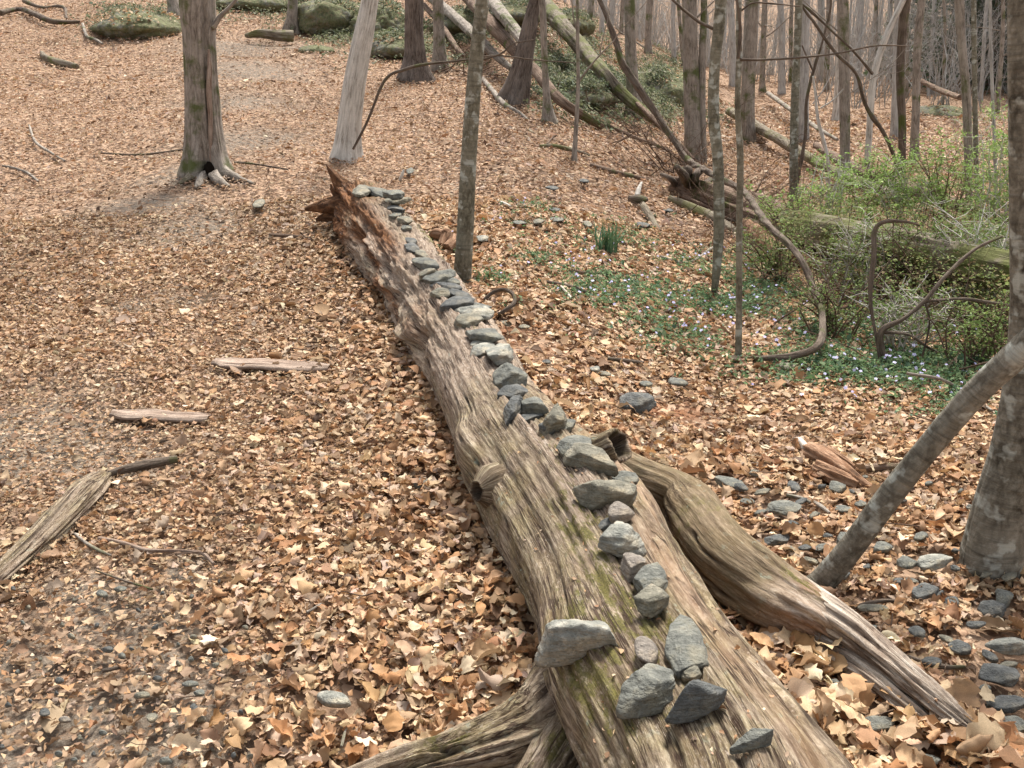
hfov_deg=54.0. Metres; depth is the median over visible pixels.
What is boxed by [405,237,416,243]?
stone
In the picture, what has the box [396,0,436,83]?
tree
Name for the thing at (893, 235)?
shrub
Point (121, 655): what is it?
stone
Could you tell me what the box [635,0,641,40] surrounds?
tree
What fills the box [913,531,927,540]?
stone
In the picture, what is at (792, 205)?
shrub
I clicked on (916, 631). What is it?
stone
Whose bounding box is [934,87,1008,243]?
shrub
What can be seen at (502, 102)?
fallen branch
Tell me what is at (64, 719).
stone
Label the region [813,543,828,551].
stone
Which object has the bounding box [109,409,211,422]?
wood plank
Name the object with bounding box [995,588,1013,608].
stone
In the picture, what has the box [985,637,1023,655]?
stone
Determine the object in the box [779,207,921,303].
shrub
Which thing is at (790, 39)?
tree
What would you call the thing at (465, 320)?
stone
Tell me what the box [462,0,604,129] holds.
fallen log
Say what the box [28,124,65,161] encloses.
stick
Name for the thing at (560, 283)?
stick
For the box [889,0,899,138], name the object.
tree
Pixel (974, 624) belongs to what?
stone
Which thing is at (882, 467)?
stick
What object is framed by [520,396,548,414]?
stone
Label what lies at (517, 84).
tree
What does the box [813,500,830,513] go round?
stick
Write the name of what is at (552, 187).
stone
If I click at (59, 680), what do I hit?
stone
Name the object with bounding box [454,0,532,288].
tree
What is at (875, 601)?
stick
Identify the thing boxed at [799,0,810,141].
tree
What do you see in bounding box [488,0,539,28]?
boulder
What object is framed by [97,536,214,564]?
stick
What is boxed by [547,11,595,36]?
boulder
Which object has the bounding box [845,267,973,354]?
shrub
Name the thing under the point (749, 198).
looping vine
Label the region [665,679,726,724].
stone
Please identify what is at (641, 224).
stone
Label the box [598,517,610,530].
stone
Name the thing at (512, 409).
stone
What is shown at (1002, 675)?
stone
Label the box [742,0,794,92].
tree
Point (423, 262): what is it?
stone
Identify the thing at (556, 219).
stone
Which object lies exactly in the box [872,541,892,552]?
stone
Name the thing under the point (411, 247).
stone
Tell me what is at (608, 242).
daffodil clump
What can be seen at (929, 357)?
periwinkle
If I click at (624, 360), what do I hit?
stick
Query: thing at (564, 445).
stone
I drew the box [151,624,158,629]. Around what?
stone
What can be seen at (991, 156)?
shrub
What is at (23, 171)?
stick
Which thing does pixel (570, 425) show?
stone
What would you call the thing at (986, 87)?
evergreen tree
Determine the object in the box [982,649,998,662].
stone
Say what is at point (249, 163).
stick
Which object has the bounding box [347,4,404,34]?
boulder
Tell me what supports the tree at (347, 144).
on the ground
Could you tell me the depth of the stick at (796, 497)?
3.77 m
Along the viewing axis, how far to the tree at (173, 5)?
19.57 m
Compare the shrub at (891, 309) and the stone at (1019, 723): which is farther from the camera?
the shrub at (891, 309)
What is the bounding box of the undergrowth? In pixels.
[744,173,1009,341]
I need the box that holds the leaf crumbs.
[361,215,797,765]
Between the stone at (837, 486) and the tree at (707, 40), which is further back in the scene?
the tree at (707, 40)
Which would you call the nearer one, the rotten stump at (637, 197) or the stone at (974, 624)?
the stone at (974, 624)
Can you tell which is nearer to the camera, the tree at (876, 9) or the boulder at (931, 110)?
the boulder at (931, 110)
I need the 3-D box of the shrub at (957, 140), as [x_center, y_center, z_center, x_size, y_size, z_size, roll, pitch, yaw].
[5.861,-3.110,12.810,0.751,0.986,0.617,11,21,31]
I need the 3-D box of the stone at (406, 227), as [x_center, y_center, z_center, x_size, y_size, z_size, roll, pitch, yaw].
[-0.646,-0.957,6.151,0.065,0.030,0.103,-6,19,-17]
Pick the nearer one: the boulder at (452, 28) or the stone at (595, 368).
the stone at (595, 368)
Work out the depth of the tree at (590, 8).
22.46 m
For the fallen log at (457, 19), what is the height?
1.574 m
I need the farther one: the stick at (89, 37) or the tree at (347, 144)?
the stick at (89, 37)
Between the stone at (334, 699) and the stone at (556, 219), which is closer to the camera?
the stone at (334, 699)
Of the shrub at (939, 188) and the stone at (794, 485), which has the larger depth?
the shrub at (939, 188)
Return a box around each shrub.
[726,217,832,282]
[744,178,834,235]
[776,264,897,341]
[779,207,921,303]
[791,148,879,220]
[811,145,931,222]
[835,137,958,227]
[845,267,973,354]
[852,194,1008,304]
[881,125,1006,237]
[914,175,1008,315]
[925,282,1009,371]
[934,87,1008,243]
[938,100,1006,177]
[973,114,1008,209]
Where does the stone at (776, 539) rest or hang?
on the ground
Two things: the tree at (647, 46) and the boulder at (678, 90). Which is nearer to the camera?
the boulder at (678, 90)
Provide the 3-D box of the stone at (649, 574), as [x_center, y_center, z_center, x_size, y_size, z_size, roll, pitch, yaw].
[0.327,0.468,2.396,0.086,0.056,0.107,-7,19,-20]
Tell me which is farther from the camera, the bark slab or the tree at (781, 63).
the tree at (781, 63)
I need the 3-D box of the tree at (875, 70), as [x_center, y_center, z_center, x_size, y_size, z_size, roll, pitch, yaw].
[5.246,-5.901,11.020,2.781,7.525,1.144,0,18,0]
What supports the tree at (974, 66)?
on the ground
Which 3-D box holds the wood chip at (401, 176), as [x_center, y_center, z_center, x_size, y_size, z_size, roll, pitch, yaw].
[-0.974,-1.835,8.833,0.056,0.103,0.037,5,19,15]
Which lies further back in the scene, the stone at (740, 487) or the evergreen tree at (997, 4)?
the evergreen tree at (997, 4)
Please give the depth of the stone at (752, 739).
1.81 m
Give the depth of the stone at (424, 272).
5.20 m
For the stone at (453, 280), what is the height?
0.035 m
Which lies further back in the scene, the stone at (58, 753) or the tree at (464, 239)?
the tree at (464, 239)
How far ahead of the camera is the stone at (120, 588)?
3.00 m
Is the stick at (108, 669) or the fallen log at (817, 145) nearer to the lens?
the stick at (108, 669)
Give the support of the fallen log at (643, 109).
on the ground
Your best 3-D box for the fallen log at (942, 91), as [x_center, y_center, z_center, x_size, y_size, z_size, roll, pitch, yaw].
[9.243,-6.367,21.627,0.237,0.272,6.389,5,19,14]
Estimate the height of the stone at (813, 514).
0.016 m
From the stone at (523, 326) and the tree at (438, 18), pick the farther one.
the tree at (438, 18)
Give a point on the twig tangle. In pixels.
(659, 159)
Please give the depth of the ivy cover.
17.69 m
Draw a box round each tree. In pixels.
[167,0,179,19]
[177,0,254,188]
[244,0,300,41]
[329,0,575,163]
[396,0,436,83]
[430,0,449,71]
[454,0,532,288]
[493,0,538,108]
[538,0,558,126]
[571,0,647,163]
[587,0,594,34]
[599,0,604,34]
[607,0,657,34]
[610,0,615,26]
[610,0,652,55]
[624,0,644,121]
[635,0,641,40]
[671,0,726,294]
[671,1,707,61]
[676,0,682,65]
[682,0,784,161]
[698,0,706,163]
[706,8,714,66]
[727,0,735,86]
[735,0,906,363]
[741,0,758,143]
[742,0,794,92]
[777,0,785,93]
[785,0,793,82]
[789,0,802,202]
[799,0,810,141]
[803,0,942,172]
[806,328,1023,588]
[816,0,836,81]
[823,0,830,91]
[853,0,864,92]
[863,0,1006,81]
[864,0,905,168]
[873,0,878,86]
[887,0,891,79]
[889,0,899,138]
[896,0,910,176]
[905,19,909,97]
[909,0,925,161]
[909,0,1006,93]
[912,0,1006,114]
[930,0,936,93]
[940,0,1006,79]
[942,0,946,104]
[954,0,973,220]
[957,0,1023,589]
[971,0,978,202]
[977,2,1006,92]
[979,0,987,100]
[988,0,997,207]
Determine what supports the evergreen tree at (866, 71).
on the ground
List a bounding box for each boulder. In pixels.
[88,9,181,39]
[216,0,298,12]
[297,45,334,53]
[298,0,357,35]
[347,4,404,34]
[370,36,432,60]
[429,9,486,36]
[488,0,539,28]
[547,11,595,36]
[567,87,617,109]
[638,68,683,106]
[911,105,972,116]
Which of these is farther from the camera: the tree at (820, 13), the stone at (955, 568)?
the tree at (820, 13)
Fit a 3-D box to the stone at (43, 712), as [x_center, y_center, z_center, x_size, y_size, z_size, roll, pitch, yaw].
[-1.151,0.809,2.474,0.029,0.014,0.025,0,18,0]
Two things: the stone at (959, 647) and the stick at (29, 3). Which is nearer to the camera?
the stone at (959, 647)
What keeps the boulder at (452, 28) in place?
on the ground
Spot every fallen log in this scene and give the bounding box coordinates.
[305,164,972,767]
[424,2,468,58]
[427,0,510,70]
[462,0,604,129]
[488,0,520,41]
[545,0,660,129]
[635,102,695,160]
[725,107,909,206]
[766,91,838,140]
[813,142,1008,222]
[920,79,961,99]
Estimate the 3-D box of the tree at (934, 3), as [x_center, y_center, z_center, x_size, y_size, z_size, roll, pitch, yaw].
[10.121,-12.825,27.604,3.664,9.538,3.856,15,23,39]
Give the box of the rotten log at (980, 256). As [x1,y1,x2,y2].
[660,164,1009,299]
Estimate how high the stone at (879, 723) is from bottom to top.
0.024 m
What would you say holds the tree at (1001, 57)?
on the ground
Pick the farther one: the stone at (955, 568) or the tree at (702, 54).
the tree at (702, 54)
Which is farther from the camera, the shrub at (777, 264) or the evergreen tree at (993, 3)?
the evergreen tree at (993, 3)
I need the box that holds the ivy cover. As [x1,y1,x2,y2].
[68,0,734,135]
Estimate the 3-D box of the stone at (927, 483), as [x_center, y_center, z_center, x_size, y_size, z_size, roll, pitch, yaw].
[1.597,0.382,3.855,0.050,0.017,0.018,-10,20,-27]
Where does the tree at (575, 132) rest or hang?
on the ground
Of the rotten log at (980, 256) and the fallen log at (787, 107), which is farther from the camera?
the fallen log at (787, 107)
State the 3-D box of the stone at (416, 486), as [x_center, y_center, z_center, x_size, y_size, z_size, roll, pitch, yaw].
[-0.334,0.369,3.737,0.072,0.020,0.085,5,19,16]
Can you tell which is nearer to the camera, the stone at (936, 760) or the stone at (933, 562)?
the stone at (936, 760)
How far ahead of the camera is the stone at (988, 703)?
2.55 m
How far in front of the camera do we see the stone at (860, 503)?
3.72 m
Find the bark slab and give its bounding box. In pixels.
[0,470,114,586]
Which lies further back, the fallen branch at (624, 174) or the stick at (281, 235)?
the fallen branch at (624, 174)
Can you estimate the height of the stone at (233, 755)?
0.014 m
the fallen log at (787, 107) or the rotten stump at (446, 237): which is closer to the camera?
the rotten stump at (446, 237)
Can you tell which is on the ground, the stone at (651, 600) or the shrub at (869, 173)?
the shrub at (869, 173)
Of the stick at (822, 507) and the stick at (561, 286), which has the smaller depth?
the stick at (822, 507)
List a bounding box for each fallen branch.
[482,77,527,118]
[539,144,589,155]
[589,163,648,180]
[591,115,672,151]
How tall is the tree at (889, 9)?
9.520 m
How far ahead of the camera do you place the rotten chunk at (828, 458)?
4.00 m
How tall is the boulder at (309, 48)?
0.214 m
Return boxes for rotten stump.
[429,228,455,250]
[628,182,648,203]
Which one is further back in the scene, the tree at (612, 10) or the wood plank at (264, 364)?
the tree at (612, 10)
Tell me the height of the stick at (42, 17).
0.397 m
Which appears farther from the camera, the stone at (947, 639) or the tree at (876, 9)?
the tree at (876, 9)
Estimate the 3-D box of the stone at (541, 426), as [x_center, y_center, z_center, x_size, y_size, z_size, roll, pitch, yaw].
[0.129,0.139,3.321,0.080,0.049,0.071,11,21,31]
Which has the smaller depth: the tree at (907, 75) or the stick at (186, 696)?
the stick at (186, 696)
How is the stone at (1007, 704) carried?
on the ground
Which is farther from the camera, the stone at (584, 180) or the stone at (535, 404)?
the stone at (584, 180)
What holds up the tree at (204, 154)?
on the ground
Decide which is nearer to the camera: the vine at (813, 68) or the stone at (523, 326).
the stone at (523, 326)
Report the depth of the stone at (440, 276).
5.15 m
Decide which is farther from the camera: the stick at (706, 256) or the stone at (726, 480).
the stick at (706, 256)
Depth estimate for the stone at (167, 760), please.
2.32 m
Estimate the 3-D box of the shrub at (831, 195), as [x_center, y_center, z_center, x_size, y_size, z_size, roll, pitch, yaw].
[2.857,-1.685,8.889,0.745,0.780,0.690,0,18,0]
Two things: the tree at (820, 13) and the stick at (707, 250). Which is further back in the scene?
the tree at (820, 13)
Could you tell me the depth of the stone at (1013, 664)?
2.71 m
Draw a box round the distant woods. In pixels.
[557,0,1007,111]
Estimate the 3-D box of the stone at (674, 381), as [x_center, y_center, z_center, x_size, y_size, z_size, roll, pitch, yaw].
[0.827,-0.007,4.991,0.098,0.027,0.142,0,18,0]
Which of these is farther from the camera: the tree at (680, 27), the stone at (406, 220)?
the tree at (680, 27)
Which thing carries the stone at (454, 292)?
on the fallen log at (681, 522)
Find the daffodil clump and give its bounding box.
[587,219,627,253]
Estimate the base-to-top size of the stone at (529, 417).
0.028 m
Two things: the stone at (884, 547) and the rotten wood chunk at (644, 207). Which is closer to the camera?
the stone at (884, 547)
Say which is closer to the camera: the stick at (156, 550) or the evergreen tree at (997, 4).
the stick at (156, 550)
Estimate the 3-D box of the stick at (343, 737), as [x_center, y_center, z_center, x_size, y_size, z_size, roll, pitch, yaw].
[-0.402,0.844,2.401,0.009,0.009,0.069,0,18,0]
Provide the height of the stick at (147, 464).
0.040 m
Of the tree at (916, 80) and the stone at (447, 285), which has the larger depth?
the tree at (916, 80)
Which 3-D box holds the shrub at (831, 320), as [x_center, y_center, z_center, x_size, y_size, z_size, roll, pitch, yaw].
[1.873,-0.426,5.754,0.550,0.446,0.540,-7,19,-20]
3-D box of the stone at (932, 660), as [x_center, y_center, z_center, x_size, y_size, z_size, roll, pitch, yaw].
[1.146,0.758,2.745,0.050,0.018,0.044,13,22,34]
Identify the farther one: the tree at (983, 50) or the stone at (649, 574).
the tree at (983, 50)
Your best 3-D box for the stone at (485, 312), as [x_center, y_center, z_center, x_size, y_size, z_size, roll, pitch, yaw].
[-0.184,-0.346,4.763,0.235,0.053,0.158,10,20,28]
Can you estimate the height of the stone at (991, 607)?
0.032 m
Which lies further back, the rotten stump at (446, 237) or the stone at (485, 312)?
the rotten stump at (446, 237)
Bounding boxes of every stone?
[39,708,49,716]
[55,677,63,683]
[55,751,62,756]
[59,716,70,722]
[67,633,74,639]
[96,589,107,597]
[99,730,106,735]
[102,646,112,652]
[114,586,126,591]
[118,652,125,658]
[134,691,149,698]
[146,713,157,722]
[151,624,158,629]
[153,675,162,681]
[159,756,172,764]
[182,680,198,686]
[190,634,196,638]
[190,703,197,709]
[193,689,204,696]
[197,716,205,722]
[212,662,219,668]
[221,648,227,653]
[231,752,235,758]
[252,199,264,207]
[317,691,350,707]
[352,184,370,196]
[366,187,385,197]
[382,190,404,199]
[384,197,411,204]
[387,205,405,213]
[388,213,401,218]
[397,216,412,224]
[401,225,411,230]
[404,242,419,252]
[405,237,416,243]
[406,167,413,173]
[411,257,438,268]
[412,478,426,488]
[414,249,428,256]
[419,268,436,280]
[422,269,455,284]
[430,282,462,289]
[430,287,449,297]
[439,296,474,311]
[447,277,460,284]
[448,288,470,298]
[454,305,493,319]
[454,312,483,328]
[465,328,503,342]
[470,341,481,345]
[470,342,494,356]
[474,302,491,307]
[476,235,488,241]
[485,343,513,365]
[492,362,527,389]
[497,384,527,399]
[501,320,511,325]
[503,394,522,425]
[513,220,526,224]
[519,324,529,328]
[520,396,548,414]
[521,413,542,422]
[533,219,543,224]
[534,619,617,667]
[538,422,554,434]
[540,403,566,434]
[542,359,550,363]
[545,186,558,189]
[550,217,563,221]
[556,435,591,456]
[563,442,618,476]
[564,419,575,432]
[572,479,637,509]
[579,179,588,182]
[583,221,592,227]
[589,366,599,371]
[597,371,610,376]
[597,521,646,558]
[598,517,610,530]
[608,501,634,523]
[612,470,638,484]
[616,663,675,718]
[619,392,656,415]
[619,552,645,582]
[633,562,667,592]
[634,583,669,617]
[634,636,657,663]
[636,222,650,227]
[639,381,652,387]
[664,614,708,678]
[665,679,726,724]
[668,377,687,385]
[681,665,701,681]
[714,475,743,487]
[729,728,773,753]
[734,483,747,491]
[740,498,754,503]
[749,469,762,476]
[754,488,769,494]
[754,509,767,516]
[764,534,789,545]
[765,500,801,515]
[779,362,796,369]
[787,480,800,493]
[795,498,806,504]
[798,544,811,550]
[804,556,817,564]
[809,511,819,518]
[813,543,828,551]
[817,484,825,488]
[823,533,832,537]
[828,481,845,492]
[835,505,849,512]
[836,532,845,542]
[854,500,866,506]
[857,604,887,611]
[863,564,871,569]
[865,715,894,731]
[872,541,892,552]
[893,577,902,584]
[896,555,916,568]
[908,626,925,636]
[911,582,938,600]
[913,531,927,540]
[917,554,952,570]
[922,656,941,666]
[924,481,932,485]
[926,754,939,764]
[938,634,952,643]
[944,596,958,604]
[948,639,971,654]
[950,565,959,570]
[966,621,985,628]
[977,600,1005,617]
[978,663,1019,687]
[980,571,991,578]
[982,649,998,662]
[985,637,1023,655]
[985,700,994,707]
[989,695,1023,713]
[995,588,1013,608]
[1000,661,1017,667]
[1001,572,1016,581]
[1003,715,1023,732]
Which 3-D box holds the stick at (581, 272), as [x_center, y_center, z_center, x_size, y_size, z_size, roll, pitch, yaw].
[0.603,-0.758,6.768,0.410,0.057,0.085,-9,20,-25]
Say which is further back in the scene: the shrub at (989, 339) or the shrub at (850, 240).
the shrub at (850, 240)
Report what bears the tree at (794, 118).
on the ground
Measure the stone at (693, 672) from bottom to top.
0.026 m
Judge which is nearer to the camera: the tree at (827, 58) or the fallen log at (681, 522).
the fallen log at (681, 522)
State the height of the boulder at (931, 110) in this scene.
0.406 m
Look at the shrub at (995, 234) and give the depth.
6.24 m
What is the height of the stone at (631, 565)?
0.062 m
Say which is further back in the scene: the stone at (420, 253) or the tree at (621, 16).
the tree at (621, 16)
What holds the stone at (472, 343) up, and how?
on the fallen log at (681, 522)
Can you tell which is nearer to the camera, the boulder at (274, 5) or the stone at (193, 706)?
the stone at (193, 706)
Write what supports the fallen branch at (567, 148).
on the ground
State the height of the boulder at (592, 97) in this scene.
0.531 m
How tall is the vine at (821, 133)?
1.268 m
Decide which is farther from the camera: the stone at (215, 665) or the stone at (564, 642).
the stone at (215, 665)
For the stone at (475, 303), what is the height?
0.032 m
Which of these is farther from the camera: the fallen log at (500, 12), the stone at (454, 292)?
the fallen log at (500, 12)
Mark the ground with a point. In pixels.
(346, 686)
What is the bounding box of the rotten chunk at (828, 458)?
[800,442,871,491]
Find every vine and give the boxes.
[597,0,826,360]
[798,0,831,185]
[802,4,902,179]
[812,76,843,189]
[868,219,919,362]
[877,235,1008,362]
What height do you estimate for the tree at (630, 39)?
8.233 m
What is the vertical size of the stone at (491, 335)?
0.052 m
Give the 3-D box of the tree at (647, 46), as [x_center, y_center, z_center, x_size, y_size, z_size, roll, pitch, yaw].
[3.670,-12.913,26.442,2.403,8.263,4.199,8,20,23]
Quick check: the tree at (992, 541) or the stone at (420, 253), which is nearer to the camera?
the tree at (992, 541)
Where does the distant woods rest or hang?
on the ground
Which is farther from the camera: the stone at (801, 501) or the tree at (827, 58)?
the tree at (827, 58)
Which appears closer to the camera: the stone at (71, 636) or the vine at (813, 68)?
the stone at (71, 636)
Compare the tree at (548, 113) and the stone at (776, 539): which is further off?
the tree at (548, 113)
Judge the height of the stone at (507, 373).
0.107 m
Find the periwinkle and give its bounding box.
[428,195,1008,437]
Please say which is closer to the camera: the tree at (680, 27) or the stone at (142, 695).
the stone at (142, 695)
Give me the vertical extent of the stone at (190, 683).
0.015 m
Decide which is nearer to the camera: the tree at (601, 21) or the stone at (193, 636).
the stone at (193, 636)
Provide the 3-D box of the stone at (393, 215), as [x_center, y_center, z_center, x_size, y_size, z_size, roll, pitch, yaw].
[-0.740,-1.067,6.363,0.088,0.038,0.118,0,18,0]
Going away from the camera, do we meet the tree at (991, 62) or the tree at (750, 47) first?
the tree at (991, 62)
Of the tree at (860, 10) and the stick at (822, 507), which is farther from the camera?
the tree at (860, 10)
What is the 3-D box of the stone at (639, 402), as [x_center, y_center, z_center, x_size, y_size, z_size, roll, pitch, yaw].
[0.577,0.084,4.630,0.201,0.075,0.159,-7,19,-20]
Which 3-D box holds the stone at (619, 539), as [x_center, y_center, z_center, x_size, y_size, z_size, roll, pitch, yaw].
[0.296,0.397,2.596,0.110,0.079,0.134,10,21,28]
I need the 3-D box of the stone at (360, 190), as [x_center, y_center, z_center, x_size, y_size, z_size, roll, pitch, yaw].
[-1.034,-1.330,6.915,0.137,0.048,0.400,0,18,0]
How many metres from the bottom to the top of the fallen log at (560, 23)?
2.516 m
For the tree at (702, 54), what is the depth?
12.60 m
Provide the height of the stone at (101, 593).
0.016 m
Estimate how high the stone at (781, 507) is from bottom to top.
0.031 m
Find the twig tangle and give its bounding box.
[427,24,1008,369]
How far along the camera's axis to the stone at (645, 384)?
4.92 m
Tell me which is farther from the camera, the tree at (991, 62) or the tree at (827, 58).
the tree at (827, 58)
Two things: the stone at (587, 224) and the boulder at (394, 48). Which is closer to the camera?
the stone at (587, 224)
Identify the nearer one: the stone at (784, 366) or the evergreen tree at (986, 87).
the stone at (784, 366)
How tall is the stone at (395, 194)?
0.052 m
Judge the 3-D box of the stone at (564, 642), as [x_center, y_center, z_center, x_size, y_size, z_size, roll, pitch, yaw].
[0.141,0.564,2.210,0.184,0.116,0.090,0,18,0]
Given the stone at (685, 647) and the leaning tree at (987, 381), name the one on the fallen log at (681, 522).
the stone at (685, 647)
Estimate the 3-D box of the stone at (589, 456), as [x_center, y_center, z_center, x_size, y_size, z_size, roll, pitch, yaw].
[0.255,0.224,3.057,0.195,0.068,0.108,12,21,32]
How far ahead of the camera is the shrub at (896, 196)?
8.98 m
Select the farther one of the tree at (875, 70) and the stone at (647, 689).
the tree at (875, 70)
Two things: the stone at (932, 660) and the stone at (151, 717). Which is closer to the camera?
the stone at (151, 717)
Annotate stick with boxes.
[0,7,79,24]
[2,165,39,181]
[22,0,67,19]
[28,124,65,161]
[40,51,79,68]
[74,533,111,555]
[81,23,102,44]
[95,570,152,589]
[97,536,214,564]
[101,149,182,155]
[102,666,120,672]
[108,455,177,475]
[176,695,196,698]
[234,161,288,169]
[269,233,320,239]
[306,603,321,613]
[340,727,347,747]
[484,288,516,315]
[540,279,590,292]
[560,285,572,299]
[573,269,620,274]
[608,357,642,363]
[660,246,712,263]
[677,230,753,293]
[786,493,810,503]
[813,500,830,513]
[852,599,907,608]
[865,463,898,471]
[906,372,993,411]
[907,655,965,669]
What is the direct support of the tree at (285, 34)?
on the ground
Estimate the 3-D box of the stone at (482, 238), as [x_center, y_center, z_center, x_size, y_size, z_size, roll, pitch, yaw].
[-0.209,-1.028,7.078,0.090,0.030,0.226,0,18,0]
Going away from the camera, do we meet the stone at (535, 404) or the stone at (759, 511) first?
the stone at (535, 404)
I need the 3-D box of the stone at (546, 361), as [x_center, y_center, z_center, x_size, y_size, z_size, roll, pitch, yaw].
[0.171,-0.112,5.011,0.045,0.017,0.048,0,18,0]
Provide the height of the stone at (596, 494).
0.079 m
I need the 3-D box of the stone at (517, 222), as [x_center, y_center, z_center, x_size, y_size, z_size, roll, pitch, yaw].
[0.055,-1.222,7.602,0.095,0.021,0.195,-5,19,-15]
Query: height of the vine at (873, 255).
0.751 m
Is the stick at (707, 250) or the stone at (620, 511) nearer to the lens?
the stone at (620, 511)
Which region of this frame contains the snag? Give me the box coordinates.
[831,39,838,120]
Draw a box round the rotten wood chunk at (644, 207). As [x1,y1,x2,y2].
[639,201,660,235]
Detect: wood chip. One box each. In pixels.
[398,169,403,180]
[798,437,806,448]
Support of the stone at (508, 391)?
on the fallen log at (681, 522)
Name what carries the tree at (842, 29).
on the ground
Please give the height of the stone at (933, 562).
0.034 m
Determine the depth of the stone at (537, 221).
7.61 m
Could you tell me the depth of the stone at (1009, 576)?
3.17 m
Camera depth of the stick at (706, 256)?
7.79 m
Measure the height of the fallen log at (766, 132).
0.480 m
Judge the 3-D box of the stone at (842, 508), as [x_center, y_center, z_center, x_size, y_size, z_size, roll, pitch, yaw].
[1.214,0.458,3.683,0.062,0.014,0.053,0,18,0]
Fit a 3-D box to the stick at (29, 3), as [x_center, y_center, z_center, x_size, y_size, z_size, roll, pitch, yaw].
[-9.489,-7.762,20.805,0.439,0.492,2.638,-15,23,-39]
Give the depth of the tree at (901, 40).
12.18 m
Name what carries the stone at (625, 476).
on the fallen log at (681, 522)
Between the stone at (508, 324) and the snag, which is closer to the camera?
the stone at (508, 324)
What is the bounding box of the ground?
[0,0,1023,767]
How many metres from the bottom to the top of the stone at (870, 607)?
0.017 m
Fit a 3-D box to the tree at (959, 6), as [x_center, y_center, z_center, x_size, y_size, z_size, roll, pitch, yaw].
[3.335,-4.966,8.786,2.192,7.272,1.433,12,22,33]
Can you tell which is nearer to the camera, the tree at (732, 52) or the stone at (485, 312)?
the stone at (485, 312)
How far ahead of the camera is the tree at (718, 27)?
6.47 m
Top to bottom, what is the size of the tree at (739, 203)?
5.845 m
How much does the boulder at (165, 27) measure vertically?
0.811 m
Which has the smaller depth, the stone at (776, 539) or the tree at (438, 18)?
the stone at (776, 539)
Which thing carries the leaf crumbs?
on the fallen log at (681, 522)
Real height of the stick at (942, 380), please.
0.132 m
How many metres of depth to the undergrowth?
6.80 m
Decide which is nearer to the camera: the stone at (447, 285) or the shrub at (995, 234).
the stone at (447, 285)
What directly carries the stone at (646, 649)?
on the fallen log at (681, 522)
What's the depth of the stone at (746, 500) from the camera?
3.73 m
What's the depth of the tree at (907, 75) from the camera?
25.73 m
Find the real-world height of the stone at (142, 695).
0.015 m
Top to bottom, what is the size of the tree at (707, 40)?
9.366 m
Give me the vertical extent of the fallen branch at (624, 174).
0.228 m
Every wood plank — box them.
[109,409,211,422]
[211,357,330,372]
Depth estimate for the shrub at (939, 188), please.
8.75 m
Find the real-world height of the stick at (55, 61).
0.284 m
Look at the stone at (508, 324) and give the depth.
5.48 m
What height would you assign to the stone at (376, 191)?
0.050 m

